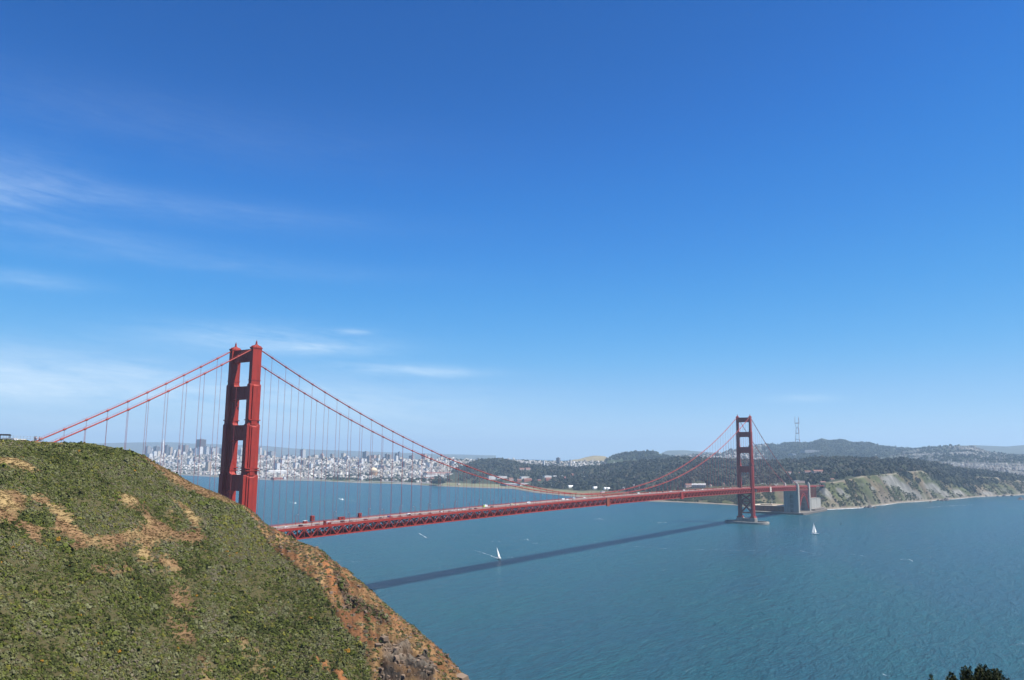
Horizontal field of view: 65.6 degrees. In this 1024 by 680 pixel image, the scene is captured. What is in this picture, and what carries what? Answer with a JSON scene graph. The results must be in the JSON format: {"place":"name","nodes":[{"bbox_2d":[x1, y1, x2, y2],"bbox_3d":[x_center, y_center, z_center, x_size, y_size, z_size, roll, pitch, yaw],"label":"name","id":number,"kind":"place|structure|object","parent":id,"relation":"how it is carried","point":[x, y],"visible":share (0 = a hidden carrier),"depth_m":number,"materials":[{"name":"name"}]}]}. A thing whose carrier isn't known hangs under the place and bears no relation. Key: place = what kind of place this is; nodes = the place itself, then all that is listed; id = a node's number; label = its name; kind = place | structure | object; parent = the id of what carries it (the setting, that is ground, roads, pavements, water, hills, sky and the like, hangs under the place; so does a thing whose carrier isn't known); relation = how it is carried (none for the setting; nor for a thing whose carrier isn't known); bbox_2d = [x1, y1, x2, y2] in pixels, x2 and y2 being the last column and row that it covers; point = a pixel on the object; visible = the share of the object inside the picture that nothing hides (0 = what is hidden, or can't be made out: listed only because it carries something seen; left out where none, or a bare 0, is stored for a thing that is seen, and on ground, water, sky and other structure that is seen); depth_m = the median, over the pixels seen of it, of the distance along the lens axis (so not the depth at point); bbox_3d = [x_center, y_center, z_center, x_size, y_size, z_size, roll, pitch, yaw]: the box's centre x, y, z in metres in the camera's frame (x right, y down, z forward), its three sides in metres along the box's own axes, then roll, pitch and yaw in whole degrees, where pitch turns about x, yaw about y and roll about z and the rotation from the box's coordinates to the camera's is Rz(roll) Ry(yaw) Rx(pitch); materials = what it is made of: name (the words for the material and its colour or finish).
{"place":"outdoors","nodes":[
{"label":"outdoors","id":0,"kind":"place"},
{"bbox_2d":[0,440,460,679],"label":"hillside","id":1,"kind":"structure","parent":0,"point":[387,658],"depth_m":216.22,"materials":[{"name":"green plant"}]},
{"bbox_2d":[0,440,460,679],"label":"dry grass","id":2,"kind":"structure","parent":1,"relation":"on","point":[145,533],"depth_m":229.29,"materials":[{"name":"beige plant"}]},
{"bbox_2d":[0,439,462,679],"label":"coastal scrub","id":3,"kind":"object","parent":1,"relation":"on","point":[79,450],"visible":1,"depth_m":211.23,"materials":[{"name":"green plant"}]},
{"bbox_2d":[183,477,460,679],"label":"brush","id":4,"kind":"object","parent":1,"relation":"on","point":[347,583],"visible":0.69,"depth_m":240.24,"materials":[{"name":"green plant"}]},
{"bbox_2d":[220,494,469,679],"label":"loose stones","id":5,"kind":"object","parent":1,"relation":"on","point":[461,676],"visible":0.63,"depth_m":217.26,"materials":[{"name":"brown stone"}]},
{"bbox_2d":[94,442,495,459],"bbox_3d":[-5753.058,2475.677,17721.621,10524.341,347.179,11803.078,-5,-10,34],"label":"hills","id":6,"kind":"structure","parent":0,"point":[137,447],"depth_m":16645.43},
{"bbox_2d":[153,457,605,485],"bbox_3d":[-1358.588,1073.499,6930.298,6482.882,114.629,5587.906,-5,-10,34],"label":"terrain","id":7,"kind":"structure","parent":0,"point":[361,481],"depth_m":4333.55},
{"bbox_2d":[145,446,150,454],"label":"office tower","id":8,"kind":"structure","parent":7,"relation":"on","point":[148,449],"depth_m":7203.19,"materials":[{"name":"grey concrete"}]},
{"bbox_2d":[153,446,159,450],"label":"office tower","id":9,"kind":"structure","parent":7,"relation":"on","point":[156,448],"depth_m":7143.35,"materials":[{"name":"grey concrete"}]},
{"bbox_2d":[164,445,169,454],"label":"office tower","id":10,"kind":"structure","parent":7,"relation":"on","point":[166,450],"depth_m":7539.88,"materials":[{"name":"grey concrete"}]},
{"bbox_2d":[168,447,172,454],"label":"office tower","id":11,"kind":"structure","parent":7,"relation":"on","point":[170,452],"depth_m":7283.11,"materials":[{"name":"grey concrete"}]},
{"bbox_2d":[182,445,188,453],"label":"office tower","id":12,"kind":"structure","parent":7,"relation":"on","point":[185,448],"depth_m":7602.11,"materials":[{"name":"grey concrete"}]},
{"bbox_2d":[197,446,202,454],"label":"office tower","id":13,"kind":"structure","parent":7,"relation":"on","point":[200,448],"depth_m":7005.05,"materials":[{"name":"white concrete"}]},
{"bbox_2d":[196,439,205,453],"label":"office tower","id":14,"kind":"structure","parent":7,"relation":"on","point":[202,443],"depth_m":7653.32,"materials":[{"name":"grey concrete"}]},
{"bbox_2d":[204,446,209,454],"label":"office tower","id":15,"kind":"structure","parent":7,"relation":"on","point":[206,450],"depth_m":7579.08,"materials":[{"name":"white concrete"}]},
{"bbox_2d":[205,461,211,470],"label":"office tower","id":16,"kind":"structure","parent":7,"relation":"on","point":[207,465],"depth_m":5165.85,"materials":[{"name":"white concrete"}]},
{"bbox_2d":[267,451,275,456],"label":"office tower","id":17,"kind":"structure","parent":7,"relation":"on","point":[270,453],"depth_m":6618.22,"materials":[{"name":"white concrete"}]},
{"bbox_2d":[266,470,286,472],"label":"long building","id":18,"kind":"structure","parent":7,"relation":"on","point":[276,471],"depth_m":4736.99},
{"bbox_2d":[274,462,279,469],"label":"office tower","id":19,"kind":"structure","parent":7,"relation":"on","point":[277,465],"depth_m":4921.57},
{"bbox_2d":[300,449,305,457],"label":"office tower","id":20,"kind":"structure","parent":7,"relation":"on","point":[303,451],"depth_m":6502.48,"materials":[{"name":"white concrete"}]},
{"bbox_2d":[362,451,368,458],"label":"apartment tower","id":21,"kind":"structure","parent":7,"relation":"on","point":[365,454],"depth_m":5730.59,"materials":[{"name":"white concrete"}]},
{"bbox_2d":[369,467,377,475],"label":"rotunda","id":22,"kind":"structure","parent":7,"relation":"on","point":[374,471],"depth_m":4493.85,"materials":[{"name":"stone"}]},
{"bbox_2d":[146,453,606,483],"bbox_3d":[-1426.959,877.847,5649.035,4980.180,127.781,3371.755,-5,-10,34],"label":"houses","id":23,"kind":"structure","parent":7,"relation":"on","point":[417,470],"depth_m":5107.85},
{"bbox_2d":[150,454,604,481],"bbox_3d":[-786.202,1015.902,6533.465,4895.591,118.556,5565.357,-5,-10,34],"label":"street trees","id":24,"kind":"object","parent":7,"relation":"on","point":[388,478],"visible":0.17,"depth_m":4875.40,"materials":[{"name":"green plant"}]},
{"bbox_2d":[423,472,451,474],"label":"long building","id":25,"kind":"structure","parent":7,"relation":"on","point":[433,473],"depth_m":4445.80,"materials":[{"name":"ceramic"}]},
{"bbox_2d":[0,0,1023,459],"label":"sky","id":26,"kind":"structure","parent":0,"point":[516,229],"materials":[{"name":"blue"}]},
{"bbox_2d":[572,456,607,461],"bbox_3d":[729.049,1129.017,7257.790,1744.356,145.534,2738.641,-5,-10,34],"label":"hills","id":27,"kind":"structure","parent":0,"point":[595,458],"depth_m":5990.14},
{"bbox_2d":[179,459,1023,679],"bbox_3d":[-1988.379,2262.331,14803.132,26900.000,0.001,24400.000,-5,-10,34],"label":"water","id":28,"kind":"structure","parent":0,"point":[647,590],"depth_m":874.07,"materials":[{"name":"blue liquid"}]},
{"bbox_2d":[32,340,826,539],"bbox_3d":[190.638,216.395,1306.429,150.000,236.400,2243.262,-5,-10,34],"label":"suspension bridge","id":29,"kind":"structure","parent":28,"relation":"in","point":[799,500],"depth_m":763.50,"materials":[{"name":"orange paint"}]},
{"bbox_2d":[310,515,314,522],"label":"work cabin","id":30,"kind":"object","parent":29,"relation":"on","point":[312,518],"visible":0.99,"depth_m":731.46,"materials":[{"name":"red metal"}]},
{"bbox_2d":[606,498,609,505],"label":"truss scaffold","id":31,"kind":"object","parent":29,"relation":"hanging from","point":[607,501],"visible":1,"depth_m":1148.89,"materials":[{"name":"red metal"}]},
{"bbox_2d":[812,524,818,533],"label":"sailboat","id":32,"kind":"object","parent":28,"relation":"on","point":[814,531],"visible":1,"depth_m":1456.50,"materials":[{"name":"white fabric"}]},
{"bbox_2d":[607,453,661,463],"bbox_3d":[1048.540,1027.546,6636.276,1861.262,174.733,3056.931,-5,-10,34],"label":"hills","id":33,"kind":"structure","parent":0,"point":[615,461],"depth_m":5157.23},
{"bbox_2d":[604,450,673,461],"bbox_3d":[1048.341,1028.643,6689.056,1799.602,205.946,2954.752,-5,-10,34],"label":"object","id":34,"kind":"object","parent":33,"relation":"on","point":[640,455],"visible":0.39,"depth_m":5436.65,"materials":[{"name":"green plant"}]},
{"bbox_2d":[660,450,711,455],"bbox_3d":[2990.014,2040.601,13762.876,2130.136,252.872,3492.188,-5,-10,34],"label":"hills","id":35,"kind":"structure","parent":0,"point":[677,452],"depth_m":12657.89,"materials":[{"name":"grey"}]},
{"bbox_2d":[419,467,1023,508],"bbox_3d":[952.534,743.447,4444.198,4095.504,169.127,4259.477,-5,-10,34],"label":"terrain","id":36,"kind":"structure","parent":0,"point":[878,485],"depth_m":2633.71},
{"bbox_2d":[500,483,517,485],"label":"long building","id":37,"kind":"structure","parent":36,"relation":"on","point":[514,484],"depth_m":3477.98,"materials":[{"name":"white"}]},
{"bbox_2d":[522,478,531,482],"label":"long building","id":38,"kind":"structure","parent":36,"relation":"on","point":[526,479],"depth_m":3588.32,"materials":[{"name":"white brick"}]},
{"bbox_2d":[427,455,1023,492],"bbox_3d":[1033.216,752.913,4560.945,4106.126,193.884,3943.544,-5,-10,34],"label":"woodland","id":39,"kind":"object","parent":36,"relation":"on","point":[637,473],"visible":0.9,"depth_m":3166.03,"materials":[{"name":"green plant"}]},
{"bbox_2d":[755,504,783,511],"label":"brick fort","id":40,"kind":"structure","parent":36,"relation":"on","point":[770,507],"depth_m":2010.23,"materials":[{"name":"brick"}]},
{"bbox_2d":[629,471,1023,506],"bbox_3d":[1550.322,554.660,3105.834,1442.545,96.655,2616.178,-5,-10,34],"label":"bank scrub","id":41,"kind":"object","parent":36,"relation":"on","point":[731,497],"visible":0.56,"depth_m":2440.84,"materials":[{"name":"green plant"}]},
{"bbox_2d":[702,446,895,459],"bbox_3d":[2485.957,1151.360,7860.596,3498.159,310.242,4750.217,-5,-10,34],"label":"hills","id":42,"kind":"structure","parent":0,"point":[759,449],"depth_m":6921.89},
{"bbox_2d":[675,444,894,458],"bbox_3d":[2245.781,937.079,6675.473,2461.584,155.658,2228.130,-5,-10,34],"label":"houses","id":43,"kind":"structure","parent":42,"relation":"on","point":[746,455],"depth_m":6781.53,"materials":[{"name":"white"}]},
{"bbox_2d":[673,438,919,459],"bbox_3d":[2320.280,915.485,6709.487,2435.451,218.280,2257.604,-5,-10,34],"label":"woodland","id":44,"kind":"object","parent":42,"relation":"on","point":[835,447],"visible":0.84,"depth_m":6634.64,"materials":[{"name":"green plant"}]},
{"bbox_2d":[795,417,799,441],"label":"broadcast tower","id":45,"kind":"structure","parent":42,"relation":"on","point":[798,431],"depth_m":7621.92,"materials":[{"name":"grey metal"}]},
{"bbox_2d":[800,450,822,452],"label":"hospital block","id":46,"kind":"structure","parent":42,"relation":"on","point":[808,451],"depth_m":6217.90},
{"bbox_2d":[880,446,1021,463],"bbox_3d":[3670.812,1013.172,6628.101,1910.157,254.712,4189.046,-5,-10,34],"label":"hills","id":47,"kind":"structure","parent":0,"point":[944,447],"depth_m":5465.26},
{"bbox_2d":[886,444,1023,462],"bbox_3d":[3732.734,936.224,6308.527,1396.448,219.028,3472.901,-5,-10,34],"label":"woodland","id":48,"kind":"object","parent":47,"relation":"on","point":[969,457],"visible":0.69,"depth_m":5388.44,"materials":[{"name":"green plant"}]},
{"bbox_2d":[890,445,1023,462],"bbox_3d":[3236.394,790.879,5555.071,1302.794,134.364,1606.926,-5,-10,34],"label":"houses","id":49,"kind":"structure","parent":47,"relation":"on","point":[974,447],"depth_m":5584.55,"materials":[{"name":"white"}]},
{"bbox_2d":[942,462,1023,475],"bbox_3d":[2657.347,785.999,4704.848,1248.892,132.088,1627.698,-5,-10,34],"label":"hills","id":50,"kind":"structure","parent":0,"point":[1020,466],"depth_m":4573.47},
{"bbox_2d":[931,460,1023,474],"bbox_3d":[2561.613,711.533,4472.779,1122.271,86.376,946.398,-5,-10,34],"label":"houses","id":51,"kind":"structure","parent":50,"relation":"on","point":[977,465],"depth_m":4534.38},
{"bbox_2d":[967,445,1023,454],"bbox_3d":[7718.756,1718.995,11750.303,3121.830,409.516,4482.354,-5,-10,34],"label":"hills","id":52,"kind":"structure","parent":0,"point":[1018,449],"depth_m":11201.65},
{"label":"near slope","id":53,"kind":"structure","parent":0,"visible":0},
{"bbox_2d":[946,663,1009,679],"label":"pine tree","id":54,"kind":"object","parent":53,"relation":"on","point":[981,673],"visible":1,"depth_m":54.82,"materials":[{"name":"green plant"}]}
]}

